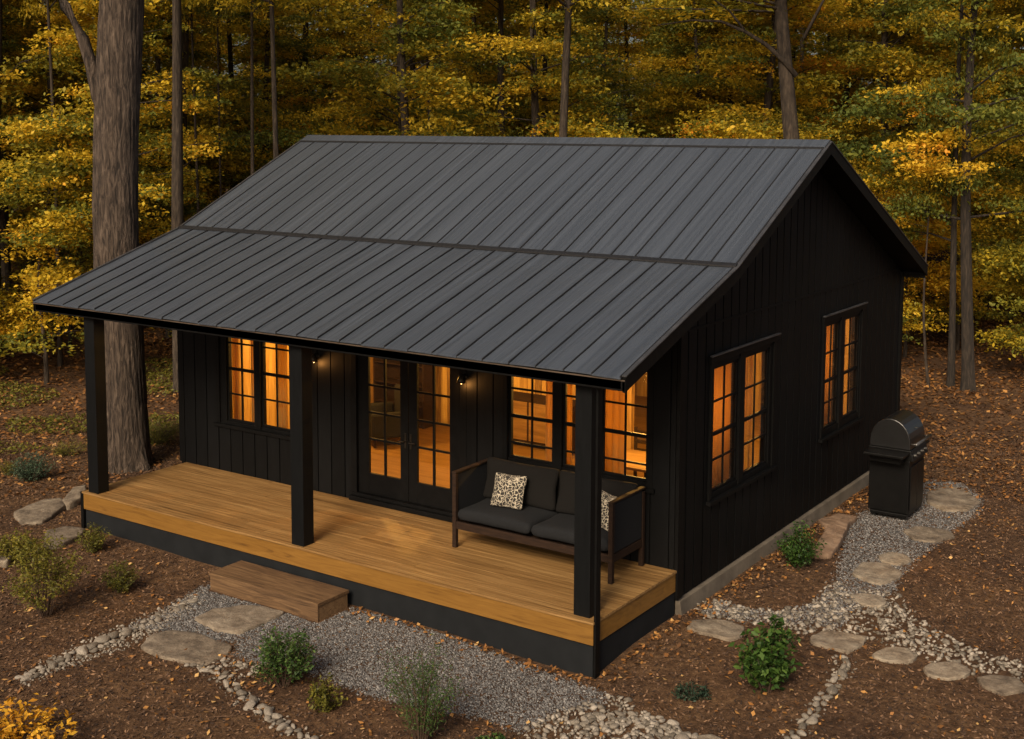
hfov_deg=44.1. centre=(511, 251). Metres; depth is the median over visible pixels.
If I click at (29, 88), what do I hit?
forest tree
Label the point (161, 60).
forest tree
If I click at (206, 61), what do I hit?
forest tree
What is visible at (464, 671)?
gravel
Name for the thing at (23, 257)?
sapling
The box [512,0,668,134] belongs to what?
forest tree
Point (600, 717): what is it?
cobblestone
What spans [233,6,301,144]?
forest tree
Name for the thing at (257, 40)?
forest tree
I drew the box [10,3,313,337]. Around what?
forest tree
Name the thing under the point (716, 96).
forest tree
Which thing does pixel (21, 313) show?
sapling
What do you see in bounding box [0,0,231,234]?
forest tree
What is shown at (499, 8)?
forest tree
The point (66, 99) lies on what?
forest tree
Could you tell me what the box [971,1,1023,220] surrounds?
forest tree
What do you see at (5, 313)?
sapling
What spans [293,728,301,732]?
cobblestone
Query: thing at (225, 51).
forest tree
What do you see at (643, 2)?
forest tree
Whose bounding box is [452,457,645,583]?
outdoor sofa
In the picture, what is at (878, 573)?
flagstone
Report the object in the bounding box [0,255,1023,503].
leaf litter
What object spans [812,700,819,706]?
cobblestone
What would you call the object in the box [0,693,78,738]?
shrub
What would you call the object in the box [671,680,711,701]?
shrub
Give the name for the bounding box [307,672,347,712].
shrub
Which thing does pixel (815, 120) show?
sapling
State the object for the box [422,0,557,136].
forest tree
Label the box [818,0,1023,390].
forest tree
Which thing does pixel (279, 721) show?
cobblestone
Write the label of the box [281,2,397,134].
forest tree
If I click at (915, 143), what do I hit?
sapling
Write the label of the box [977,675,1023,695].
flagstone
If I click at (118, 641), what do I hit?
pebbles
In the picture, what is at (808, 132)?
sapling
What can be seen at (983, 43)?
forest tree
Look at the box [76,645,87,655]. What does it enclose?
cobblestone
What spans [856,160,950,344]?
sapling
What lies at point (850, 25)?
forest tree
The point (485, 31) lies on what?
forest tree
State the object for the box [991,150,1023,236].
forest tree
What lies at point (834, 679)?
cobblestone
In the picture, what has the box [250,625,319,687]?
shrub
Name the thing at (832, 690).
cobblestone
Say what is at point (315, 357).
wall lamp
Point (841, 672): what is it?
cobblestone
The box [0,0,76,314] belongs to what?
forest tree
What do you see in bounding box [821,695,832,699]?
cobblestone
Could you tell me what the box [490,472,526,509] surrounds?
throw pillow
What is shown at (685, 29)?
forest tree
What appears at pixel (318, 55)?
forest tree
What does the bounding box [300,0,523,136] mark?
forest tree
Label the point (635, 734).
pebbles
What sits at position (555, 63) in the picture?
forest tree
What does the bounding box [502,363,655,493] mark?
window
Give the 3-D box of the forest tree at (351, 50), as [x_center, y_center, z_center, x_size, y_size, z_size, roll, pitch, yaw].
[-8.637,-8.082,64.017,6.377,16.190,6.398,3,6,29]
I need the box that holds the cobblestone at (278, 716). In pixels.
[272,713,282,719]
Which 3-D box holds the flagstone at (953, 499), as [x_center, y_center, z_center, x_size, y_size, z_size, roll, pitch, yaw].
[7.349,4.164,21.096,0.896,0.147,1.470,4,7,34]
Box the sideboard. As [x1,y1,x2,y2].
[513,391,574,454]
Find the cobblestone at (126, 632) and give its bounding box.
[120,628,132,636]
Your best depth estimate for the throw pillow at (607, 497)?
15.78 m
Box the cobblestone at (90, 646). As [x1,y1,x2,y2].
[86,642,98,649]
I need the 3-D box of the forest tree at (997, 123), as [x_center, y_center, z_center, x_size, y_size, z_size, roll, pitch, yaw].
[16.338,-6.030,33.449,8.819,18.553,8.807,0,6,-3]
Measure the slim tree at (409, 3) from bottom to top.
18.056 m
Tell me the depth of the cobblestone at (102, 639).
15.12 m
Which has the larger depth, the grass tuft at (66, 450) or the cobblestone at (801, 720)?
the grass tuft at (66, 450)
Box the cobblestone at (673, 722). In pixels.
[667,719,679,725]
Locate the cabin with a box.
[33,135,928,678]
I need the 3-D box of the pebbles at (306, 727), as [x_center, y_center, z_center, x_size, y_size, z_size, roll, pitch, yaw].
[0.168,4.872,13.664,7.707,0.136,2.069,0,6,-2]
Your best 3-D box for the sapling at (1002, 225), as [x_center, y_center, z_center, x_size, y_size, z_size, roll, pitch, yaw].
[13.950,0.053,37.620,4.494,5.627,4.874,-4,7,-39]
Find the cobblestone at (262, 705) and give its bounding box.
[257,703,267,709]
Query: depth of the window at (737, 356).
17.39 m
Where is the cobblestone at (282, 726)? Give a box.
[276,722,288,730]
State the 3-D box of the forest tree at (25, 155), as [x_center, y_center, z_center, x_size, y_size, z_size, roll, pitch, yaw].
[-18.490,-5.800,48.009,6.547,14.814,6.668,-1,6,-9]
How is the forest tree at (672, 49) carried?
on the ground at (658, 657)
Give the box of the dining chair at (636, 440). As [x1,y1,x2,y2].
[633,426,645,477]
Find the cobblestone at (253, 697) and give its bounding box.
[248,695,258,703]
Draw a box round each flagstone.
[141,630,231,665]
[195,605,284,634]
[687,619,744,641]
[692,734,721,738]
[810,631,866,654]
[849,593,887,607]
[852,562,901,585]
[872,647,916,664]
[878,552,911,565]
[903,526,954,542]
[923,661,970,680]
[926,485,980,511]
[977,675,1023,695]
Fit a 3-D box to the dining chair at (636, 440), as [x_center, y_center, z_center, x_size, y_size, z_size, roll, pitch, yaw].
[1.946,3.193,19.137,0.440,0.980,0.420,4,7,34]
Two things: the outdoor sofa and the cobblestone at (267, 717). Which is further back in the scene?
the outdoor sofa
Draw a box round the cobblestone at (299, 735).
[297,732,303,738]
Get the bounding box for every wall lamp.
[312,353,319,362]
[457,374,467,383]
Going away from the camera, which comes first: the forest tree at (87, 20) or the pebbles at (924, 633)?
the pebbles at (924, 633)
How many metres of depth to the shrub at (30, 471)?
21.93 m
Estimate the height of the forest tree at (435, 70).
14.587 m
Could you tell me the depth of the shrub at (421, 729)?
12.69 m
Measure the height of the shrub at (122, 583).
0.476 m
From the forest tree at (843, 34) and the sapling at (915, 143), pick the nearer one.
the sapling at (915, 143)
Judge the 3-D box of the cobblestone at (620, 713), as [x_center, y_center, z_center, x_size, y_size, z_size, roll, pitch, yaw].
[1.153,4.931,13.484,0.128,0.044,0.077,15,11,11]
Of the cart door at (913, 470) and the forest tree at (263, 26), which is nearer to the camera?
the cart door at (913, 470)
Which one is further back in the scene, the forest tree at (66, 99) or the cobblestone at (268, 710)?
the forest tree at (66, 99)
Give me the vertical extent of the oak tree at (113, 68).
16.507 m
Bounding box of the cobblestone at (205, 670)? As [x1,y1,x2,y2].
[201,668,208,672]
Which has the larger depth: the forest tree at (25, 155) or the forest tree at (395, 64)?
the forest tree at (395, 64)
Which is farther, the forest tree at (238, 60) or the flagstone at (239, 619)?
the forest tree at (238, 60)
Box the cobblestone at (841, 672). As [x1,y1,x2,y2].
[837,668,847,677]
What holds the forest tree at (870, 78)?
on the ground at (658, 657)
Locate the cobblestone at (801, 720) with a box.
[797,718,805,723]
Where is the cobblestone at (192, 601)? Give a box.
[189,599,197,603]
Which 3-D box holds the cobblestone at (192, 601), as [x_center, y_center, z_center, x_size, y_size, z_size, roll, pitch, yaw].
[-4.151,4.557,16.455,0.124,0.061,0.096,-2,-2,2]
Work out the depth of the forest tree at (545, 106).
40.47 m
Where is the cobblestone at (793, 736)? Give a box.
[791,734,800,738]
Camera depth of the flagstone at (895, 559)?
18.05 m
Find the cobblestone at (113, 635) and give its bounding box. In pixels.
[107,631,118,638]
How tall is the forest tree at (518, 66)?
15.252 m
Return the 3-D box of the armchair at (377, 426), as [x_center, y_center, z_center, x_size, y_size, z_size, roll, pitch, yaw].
[-2.196,2.884,22.259,0.800,0.950,0.960,-2,6,-21]
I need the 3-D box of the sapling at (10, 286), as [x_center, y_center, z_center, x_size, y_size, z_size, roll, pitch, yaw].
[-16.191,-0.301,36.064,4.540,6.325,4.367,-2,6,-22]
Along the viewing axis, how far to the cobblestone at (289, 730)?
12.98 m
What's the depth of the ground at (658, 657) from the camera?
15.16 m
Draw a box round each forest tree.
[0,0,45,200]
[0,0,73,255]
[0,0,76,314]
[0,0,96,350]
[0,0,223,231]
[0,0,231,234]
[1,0,170,329]
[2,0,208,272]
[9,1,161,256]
[9,3,165,274]
[9,4,90,275]
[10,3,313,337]
[20,0,92,259]
[54,0,249,231]
[92,8,191,228]
[140,0,236,196]
[142,3,241,81]
[147,1,242,221]
[162,3,263,188]
[185,0,315,189]
[187,0,342,187]
[199,3,293,116]
[227,0,383,145]
[233,0,511,152]
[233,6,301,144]
[238,6,360,143]
[269,4,365,144]
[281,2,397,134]
[291,6,383,118]
[294,0,512,142]
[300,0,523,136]
[310,0,458,134]
[318,1,416,128]
[360,23,492,133]
[377,25,446,131]
[388,13,528,112]
[389,1,522,124]
[390,0,548,136]
[408,4,524,105]
[418,0,644,137]
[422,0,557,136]
[452,0,637,136]
[491,0,599,134]
[495,6,582,136]
[505,3,590,115]
[509,0,628,125]
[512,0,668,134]
[549,0,635,74]
[551,0,655,127]
[559,0,692,137]
[607,0,761,138]
[616,1,767,137]
[617,1,709,137]
[620,3,658,125]
[621,0,721,137]
[642,0,821,137]
[652,5,813,128]
[683,0,878,135]
[704,0,875,148]
[729,2,862,146]
[750,13,864,136]
[792,0,1022,211]
[792,7,872,113]
[794,0,897,166]
[806,29,879,148]
[807,5,938,158]
[813,30,974,144]
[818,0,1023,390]
[825,0,1020,224]
[836,11,1022,298]
[868,0,1023,318]
[883,0,1023,388]
[941,0,1023,303]
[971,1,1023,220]
[971,103,1023,191]
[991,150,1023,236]
[992,0,1023,270]
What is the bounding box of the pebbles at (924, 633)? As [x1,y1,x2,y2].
[694,581,1023,679]
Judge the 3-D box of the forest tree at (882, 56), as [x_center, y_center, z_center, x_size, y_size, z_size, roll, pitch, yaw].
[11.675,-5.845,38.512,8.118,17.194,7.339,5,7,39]
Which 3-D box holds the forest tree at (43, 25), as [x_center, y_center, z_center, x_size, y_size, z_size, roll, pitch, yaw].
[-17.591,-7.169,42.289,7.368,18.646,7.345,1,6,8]
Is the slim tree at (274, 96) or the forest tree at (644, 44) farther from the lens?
the forest tree at (644, 44)
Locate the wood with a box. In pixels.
[9,0,1023,237]
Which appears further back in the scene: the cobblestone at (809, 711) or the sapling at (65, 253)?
the sapling at (65, 253)
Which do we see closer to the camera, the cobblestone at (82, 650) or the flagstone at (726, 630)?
the cobblestone at (82, 650)
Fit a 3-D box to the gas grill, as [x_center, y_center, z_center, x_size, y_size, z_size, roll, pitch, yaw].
[6.175,3.412,20.192,0.761,1.617,1.360,4,7,34]
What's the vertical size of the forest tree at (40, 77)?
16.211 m
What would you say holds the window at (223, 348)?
in the cabin
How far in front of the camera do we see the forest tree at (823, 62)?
44.43 m
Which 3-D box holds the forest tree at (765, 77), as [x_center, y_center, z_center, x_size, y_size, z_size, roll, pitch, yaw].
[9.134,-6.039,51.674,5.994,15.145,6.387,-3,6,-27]
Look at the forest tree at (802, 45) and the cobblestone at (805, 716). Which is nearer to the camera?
the cobblestone at (805, 716)
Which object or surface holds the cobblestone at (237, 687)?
on the ground at (658, 657)
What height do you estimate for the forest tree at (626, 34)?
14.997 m
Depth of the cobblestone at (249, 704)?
13.48 m
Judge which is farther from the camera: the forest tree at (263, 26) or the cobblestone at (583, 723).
the forest tree at (263, 26)
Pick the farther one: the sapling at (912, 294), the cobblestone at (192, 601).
the sapling at (912, 294)
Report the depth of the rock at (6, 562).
17.70 m
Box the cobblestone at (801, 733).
[796,730,806,736]
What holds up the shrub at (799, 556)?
on the ground at (658, 657)
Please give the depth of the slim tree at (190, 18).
33.57 m
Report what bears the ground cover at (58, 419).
on the ground at (658, 657)
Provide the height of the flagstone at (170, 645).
0.146 m
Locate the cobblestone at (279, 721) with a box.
[276,719,283,724]
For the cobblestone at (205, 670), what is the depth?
14.32 m
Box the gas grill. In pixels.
[863,410,931,520]
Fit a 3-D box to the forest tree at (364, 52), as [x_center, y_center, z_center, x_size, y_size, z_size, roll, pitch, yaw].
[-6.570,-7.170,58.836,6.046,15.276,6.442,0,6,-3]
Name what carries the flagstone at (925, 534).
on the ground at (658, 657)
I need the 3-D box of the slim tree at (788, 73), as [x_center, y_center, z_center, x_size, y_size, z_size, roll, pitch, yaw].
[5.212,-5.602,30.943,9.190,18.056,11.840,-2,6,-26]
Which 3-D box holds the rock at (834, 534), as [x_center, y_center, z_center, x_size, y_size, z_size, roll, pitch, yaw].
[4.840,4.326,18.913,0.405,0.245,1.745,11,13,33]
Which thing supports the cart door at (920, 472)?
in the gas grill
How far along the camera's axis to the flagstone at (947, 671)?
14.36 m
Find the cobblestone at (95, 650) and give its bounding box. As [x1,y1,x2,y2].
[90,647,98,652]
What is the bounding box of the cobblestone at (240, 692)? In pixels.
[236,689,247,695]
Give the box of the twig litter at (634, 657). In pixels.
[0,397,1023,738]
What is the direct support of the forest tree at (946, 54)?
on the ground at (658, 657)
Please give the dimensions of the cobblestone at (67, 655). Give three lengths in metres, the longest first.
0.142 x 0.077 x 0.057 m
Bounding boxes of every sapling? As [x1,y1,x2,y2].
[0,98,156,384]
[0,158,74,340]
[0,203,146,344]
[0,306,22,356]
[1,275,29,314]
[9,200,79,270]
[55,166,205,353]
[139,165,184,244]
[171,102,295,204]
[186,95,331,206]
[238,108,350,183]
[516,105,656,137]
[660,105,782,138]
[729,106,930,332]
[777,107,864,166]
[853,122,986,306]
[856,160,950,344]
[864,79,1023,387]
[867,135,997,356]
[875,194,922,301]
[892,127,1023,349]
[904,160,1023,327]
[931,220,1023,311]
[946,229,1023,359]
[981,227,1023,306]
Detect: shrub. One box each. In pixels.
[0,528,43,562]
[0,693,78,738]
[2,529,89,617]
[5,450,57,481]
[73,521,111,552]
[98,559,139,592]
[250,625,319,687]
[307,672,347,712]
[372,634,466,738]
[475,731,504,738]
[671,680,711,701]
[728,614,802,693]
[773,520,826,570]
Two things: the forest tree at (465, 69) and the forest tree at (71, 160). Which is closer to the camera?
the forest tree at (71, 160)
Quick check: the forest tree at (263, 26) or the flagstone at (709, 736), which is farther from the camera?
the forest tree at (263, 26)
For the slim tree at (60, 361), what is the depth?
32.03 m
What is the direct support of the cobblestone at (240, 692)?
on the ground at (658, 657)
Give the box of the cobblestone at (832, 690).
[826,685,837,694]
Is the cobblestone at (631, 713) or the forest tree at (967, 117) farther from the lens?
the forest tree at (967, 117)
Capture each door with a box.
[358,355,408,501]
[408,362,459,510]
[909,463,917,510]
[916,458,923,504]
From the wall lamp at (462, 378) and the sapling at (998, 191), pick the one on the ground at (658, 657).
the sapling at (998, 191)
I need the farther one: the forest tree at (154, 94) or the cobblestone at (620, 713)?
the forest tree at (154, 94)
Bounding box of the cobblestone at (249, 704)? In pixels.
[243,700,255,710]
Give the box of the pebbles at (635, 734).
[517,693,691,738]
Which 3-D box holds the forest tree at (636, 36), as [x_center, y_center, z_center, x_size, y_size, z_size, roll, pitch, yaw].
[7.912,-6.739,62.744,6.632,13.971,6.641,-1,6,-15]
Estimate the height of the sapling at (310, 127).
7.076 m
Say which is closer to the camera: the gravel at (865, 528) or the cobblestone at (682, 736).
the cobblestone at (682, 736)
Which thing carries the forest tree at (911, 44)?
on the ground at (658, 657)
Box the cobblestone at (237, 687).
[234,685,240,690]
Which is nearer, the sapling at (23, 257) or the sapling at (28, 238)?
the sapling at (28, 238)
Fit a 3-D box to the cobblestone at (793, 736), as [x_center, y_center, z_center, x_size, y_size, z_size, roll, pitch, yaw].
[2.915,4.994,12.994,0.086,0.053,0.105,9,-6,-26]
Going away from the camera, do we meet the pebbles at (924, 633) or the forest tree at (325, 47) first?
the pebbles at (924, 633)
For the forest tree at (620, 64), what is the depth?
58.58 m
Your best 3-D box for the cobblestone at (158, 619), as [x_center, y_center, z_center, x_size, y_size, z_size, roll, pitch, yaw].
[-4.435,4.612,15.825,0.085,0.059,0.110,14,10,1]
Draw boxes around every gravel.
[120,582,608,733]
[698,478,987,628]
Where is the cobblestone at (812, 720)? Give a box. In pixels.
[806,715,817,724]
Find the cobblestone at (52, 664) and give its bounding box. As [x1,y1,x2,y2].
[48,660,56,668]
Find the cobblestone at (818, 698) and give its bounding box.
[814,696,820,700]
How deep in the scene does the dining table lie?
18.28 m
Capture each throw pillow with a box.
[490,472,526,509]
[601,490,616,530]
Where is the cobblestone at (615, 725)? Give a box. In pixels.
[610,723,618,728]
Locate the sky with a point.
(633, 0)
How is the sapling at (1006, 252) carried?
on the ground at (658, 657)
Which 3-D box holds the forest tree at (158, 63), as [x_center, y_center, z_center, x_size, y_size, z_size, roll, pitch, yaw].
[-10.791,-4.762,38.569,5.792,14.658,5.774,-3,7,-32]
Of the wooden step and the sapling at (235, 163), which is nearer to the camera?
the wooden step
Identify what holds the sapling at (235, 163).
on the ground at (658, 657)
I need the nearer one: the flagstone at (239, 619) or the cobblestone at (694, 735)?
the cobblestone at (694, 735)
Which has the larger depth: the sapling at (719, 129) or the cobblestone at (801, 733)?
the sapling at (719, 129)
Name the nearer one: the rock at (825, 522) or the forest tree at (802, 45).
the rock at (825, 522)
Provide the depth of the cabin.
18.15 m
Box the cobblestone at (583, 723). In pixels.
[580,721,588,726]
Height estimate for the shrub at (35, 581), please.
1.143 m
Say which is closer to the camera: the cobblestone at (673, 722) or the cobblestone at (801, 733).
the cobblestone at (801, 733)
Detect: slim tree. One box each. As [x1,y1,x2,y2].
[16,0,63,366]
[162,0,208,212]
[165,0,278,158]
[171,0,363,392]
[199,0,247,196]
[250,0,295,174]
[375,0,432,130]
[557,0,686,136]
[603,0,824,138]
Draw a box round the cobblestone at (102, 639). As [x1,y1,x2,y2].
[94,635,109,643]
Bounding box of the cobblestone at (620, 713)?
[615,710,625,716]
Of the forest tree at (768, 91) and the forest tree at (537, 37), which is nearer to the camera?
the forest tree at (768, 91)
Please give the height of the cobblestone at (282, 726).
0.083 m
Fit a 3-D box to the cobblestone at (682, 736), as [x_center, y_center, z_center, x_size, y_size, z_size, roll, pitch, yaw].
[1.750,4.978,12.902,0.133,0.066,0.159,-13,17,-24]
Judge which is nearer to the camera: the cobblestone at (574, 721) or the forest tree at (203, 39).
the cobblestone at (574, 721)
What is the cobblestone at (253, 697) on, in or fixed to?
on the ground at (658, 657)
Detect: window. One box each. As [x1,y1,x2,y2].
[213,336,289,439]
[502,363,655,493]
[706,333,780,506]
[818,302,867,442]
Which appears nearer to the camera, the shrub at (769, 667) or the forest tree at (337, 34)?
the shrub at (769, 667)
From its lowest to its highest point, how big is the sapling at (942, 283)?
6.551 m
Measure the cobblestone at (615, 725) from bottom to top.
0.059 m
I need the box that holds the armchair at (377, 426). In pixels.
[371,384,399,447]
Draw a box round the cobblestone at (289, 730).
[284,728,292,734]
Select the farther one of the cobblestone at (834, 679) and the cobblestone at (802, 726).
the cobblestone at (834, 679)
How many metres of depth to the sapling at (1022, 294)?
39.56 m
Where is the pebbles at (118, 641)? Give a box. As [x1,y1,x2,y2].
[12,590,205,685]
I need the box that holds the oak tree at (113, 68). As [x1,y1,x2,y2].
[58,0,154,474]
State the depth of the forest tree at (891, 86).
45.50 m
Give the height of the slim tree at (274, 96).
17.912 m
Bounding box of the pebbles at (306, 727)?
[192,654,856,737]
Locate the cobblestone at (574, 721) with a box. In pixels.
[570,719,579,724]
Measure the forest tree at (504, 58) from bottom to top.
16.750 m
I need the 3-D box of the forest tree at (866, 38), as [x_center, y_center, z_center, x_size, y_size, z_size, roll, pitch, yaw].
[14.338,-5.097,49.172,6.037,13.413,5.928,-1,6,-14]
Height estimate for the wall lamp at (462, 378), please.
0.141 m
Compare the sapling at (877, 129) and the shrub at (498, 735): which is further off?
the sapling at (877, 129)
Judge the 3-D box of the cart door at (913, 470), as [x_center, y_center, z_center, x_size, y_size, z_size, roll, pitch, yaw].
[6.349,3.718,19.987,0.015,0.693,0.345,4,7,34]
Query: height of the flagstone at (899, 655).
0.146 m
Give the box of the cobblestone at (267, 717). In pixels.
[264,715,270,720]
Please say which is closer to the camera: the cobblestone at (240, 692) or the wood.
the cobblestone at (240, 692)
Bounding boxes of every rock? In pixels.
[0,553,11,567]
[13,498,64,525]
[43,526,84,549]
[62,485,85,509]
[813,515,849,558]
[818,513,856,530]
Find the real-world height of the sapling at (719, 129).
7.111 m
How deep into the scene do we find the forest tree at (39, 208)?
42.43 m
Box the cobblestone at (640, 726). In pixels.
[637,724,645,728]
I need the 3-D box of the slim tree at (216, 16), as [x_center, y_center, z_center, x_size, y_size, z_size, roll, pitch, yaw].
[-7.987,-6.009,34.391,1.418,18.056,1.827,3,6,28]
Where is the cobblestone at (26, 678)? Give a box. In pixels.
[20,675,32,681]
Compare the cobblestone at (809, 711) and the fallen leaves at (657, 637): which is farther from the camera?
the fallen leaves at (657, 637)
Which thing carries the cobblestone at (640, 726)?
on the ground at (658, 657)
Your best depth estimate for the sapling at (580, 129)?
32.06 m
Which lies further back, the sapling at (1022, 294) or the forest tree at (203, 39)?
the forest tree at (203, 39)
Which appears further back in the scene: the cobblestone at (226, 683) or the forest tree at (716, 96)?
the forest tree at (716, 96)
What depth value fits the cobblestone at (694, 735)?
12.93 m
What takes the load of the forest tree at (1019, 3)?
on the ground at (658, 657)
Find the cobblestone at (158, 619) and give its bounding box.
[154,616,161,621]
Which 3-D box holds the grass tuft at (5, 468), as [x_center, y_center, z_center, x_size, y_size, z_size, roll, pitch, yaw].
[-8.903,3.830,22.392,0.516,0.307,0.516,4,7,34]
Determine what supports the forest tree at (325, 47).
on the ground at (658, 657)
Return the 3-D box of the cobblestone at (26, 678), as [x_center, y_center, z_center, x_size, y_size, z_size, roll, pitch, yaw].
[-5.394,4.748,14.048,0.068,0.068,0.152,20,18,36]
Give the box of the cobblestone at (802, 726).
[798,722,806,729]
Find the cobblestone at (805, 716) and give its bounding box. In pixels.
[801,713,808,719]
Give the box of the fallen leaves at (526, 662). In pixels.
[0,420,1023,738]
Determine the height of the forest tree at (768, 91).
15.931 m
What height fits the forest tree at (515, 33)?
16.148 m
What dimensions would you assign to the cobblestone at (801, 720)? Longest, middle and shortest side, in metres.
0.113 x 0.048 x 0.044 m
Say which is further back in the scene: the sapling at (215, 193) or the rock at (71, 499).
the sapling at (215, 193)
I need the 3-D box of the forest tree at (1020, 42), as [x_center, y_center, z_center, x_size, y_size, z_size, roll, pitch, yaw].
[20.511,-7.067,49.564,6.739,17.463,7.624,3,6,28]
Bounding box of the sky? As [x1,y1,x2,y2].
[40,0,1023,120]
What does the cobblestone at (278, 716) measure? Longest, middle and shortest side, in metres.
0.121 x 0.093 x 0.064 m
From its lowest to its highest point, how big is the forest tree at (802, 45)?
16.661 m
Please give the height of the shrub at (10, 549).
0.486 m
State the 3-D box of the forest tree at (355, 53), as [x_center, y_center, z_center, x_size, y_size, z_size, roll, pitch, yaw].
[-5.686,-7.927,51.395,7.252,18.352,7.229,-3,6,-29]
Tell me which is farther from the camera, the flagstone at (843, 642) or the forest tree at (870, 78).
the forest tree at (870, 78)
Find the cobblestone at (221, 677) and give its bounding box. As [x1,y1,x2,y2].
[218,675,226,679]
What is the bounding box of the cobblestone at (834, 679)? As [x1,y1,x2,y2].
[830,675,837,682]
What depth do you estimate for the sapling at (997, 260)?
30.89 m
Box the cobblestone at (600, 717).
[597,714,606,720]
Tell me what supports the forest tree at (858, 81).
on the ground at (658, 657)
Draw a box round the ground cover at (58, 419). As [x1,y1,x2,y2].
[0,356,178,453]
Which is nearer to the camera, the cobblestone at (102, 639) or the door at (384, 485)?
the cobblestone at (102, 639)
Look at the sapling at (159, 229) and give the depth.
31.74 m
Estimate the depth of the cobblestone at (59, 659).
14.55 m
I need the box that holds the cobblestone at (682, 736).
[676,733,689,738]
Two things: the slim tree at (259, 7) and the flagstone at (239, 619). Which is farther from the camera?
the slim tree at (259, 7)
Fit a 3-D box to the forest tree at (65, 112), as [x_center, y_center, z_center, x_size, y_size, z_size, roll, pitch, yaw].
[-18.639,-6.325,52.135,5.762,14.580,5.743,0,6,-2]
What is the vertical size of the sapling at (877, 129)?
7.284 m
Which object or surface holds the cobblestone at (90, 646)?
on the ground at (658, 657)
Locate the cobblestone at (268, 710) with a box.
[264,706,272,716]
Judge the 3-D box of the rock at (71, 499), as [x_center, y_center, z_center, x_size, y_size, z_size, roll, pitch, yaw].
[-7.202,4.096,20.932,0.347,0.222,1.178,0,6,-6]
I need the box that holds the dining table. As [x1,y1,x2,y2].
[626,449,645,472]
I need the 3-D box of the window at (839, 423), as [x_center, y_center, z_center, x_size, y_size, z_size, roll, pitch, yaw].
[5.376,1.932,20.695,0.205,2.027,2.000,4,7,34]
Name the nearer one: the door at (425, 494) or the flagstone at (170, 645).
the flagstone at (170, 645)
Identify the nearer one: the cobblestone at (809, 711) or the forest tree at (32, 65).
the cobblestone at (809, 711)
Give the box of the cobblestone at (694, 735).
[691,733,698,738]
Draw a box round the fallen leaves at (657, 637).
[341,486,867,684]
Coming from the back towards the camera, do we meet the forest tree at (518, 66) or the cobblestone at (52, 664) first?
the forest tree at (518, 66)
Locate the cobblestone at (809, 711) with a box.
[807,708,812,714]
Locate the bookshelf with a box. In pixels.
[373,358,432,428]
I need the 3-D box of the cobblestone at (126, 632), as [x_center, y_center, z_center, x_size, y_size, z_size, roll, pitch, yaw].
[-4.691,4.640,15.386,0.117,0.098,0.187,-2,-6,21]
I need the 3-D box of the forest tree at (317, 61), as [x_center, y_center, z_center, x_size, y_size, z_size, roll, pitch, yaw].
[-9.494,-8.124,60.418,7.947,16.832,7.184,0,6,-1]
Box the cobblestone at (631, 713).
[627,711,638,716]
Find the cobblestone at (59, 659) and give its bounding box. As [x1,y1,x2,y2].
[55,657,64,662]
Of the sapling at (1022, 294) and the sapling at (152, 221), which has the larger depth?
the sapling at (152, 221)
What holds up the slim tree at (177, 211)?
on the ground at (658, 657)
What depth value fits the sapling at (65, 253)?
35.58 m
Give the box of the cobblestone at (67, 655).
[65,653,71,658]
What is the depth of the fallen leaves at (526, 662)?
14.80 m
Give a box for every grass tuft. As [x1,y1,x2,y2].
[0,459,17,475]
[42,437,86,457]
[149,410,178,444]
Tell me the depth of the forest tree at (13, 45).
37.12 m
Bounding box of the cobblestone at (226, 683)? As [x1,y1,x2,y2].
[223,679,229,687]
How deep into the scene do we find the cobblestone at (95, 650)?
14.86 m
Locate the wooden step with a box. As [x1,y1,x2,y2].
[209,560,348,621]
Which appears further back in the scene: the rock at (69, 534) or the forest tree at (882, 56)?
the forest tree at (882, 56)
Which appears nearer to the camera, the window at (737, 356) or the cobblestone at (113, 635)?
the cobblestone at (113, 635)
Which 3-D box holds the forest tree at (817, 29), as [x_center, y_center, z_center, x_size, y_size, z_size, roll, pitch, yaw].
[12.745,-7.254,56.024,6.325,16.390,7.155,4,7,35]
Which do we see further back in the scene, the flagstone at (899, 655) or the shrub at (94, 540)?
the shrub at (94, 540)
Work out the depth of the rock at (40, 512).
20.03 m
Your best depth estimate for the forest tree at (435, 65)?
51.28 m
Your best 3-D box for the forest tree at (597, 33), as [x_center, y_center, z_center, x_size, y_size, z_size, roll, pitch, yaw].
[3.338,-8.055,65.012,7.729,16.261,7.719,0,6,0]
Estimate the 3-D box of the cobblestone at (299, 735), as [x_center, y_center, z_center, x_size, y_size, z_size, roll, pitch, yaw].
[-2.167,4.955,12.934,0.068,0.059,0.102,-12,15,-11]
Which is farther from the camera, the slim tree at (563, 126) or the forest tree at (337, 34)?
the forest tree at (337, 34)
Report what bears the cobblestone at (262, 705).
on the ground at (658, 657)
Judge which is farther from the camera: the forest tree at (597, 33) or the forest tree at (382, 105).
the forest tree at (597, 33)
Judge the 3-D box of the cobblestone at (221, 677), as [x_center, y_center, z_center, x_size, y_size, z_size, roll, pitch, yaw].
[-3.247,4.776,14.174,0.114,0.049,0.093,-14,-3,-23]
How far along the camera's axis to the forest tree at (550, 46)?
32.77 m
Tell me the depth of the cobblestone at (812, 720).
13.25 m
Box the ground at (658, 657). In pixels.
[0,157,1023,738]
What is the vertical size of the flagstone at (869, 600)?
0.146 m

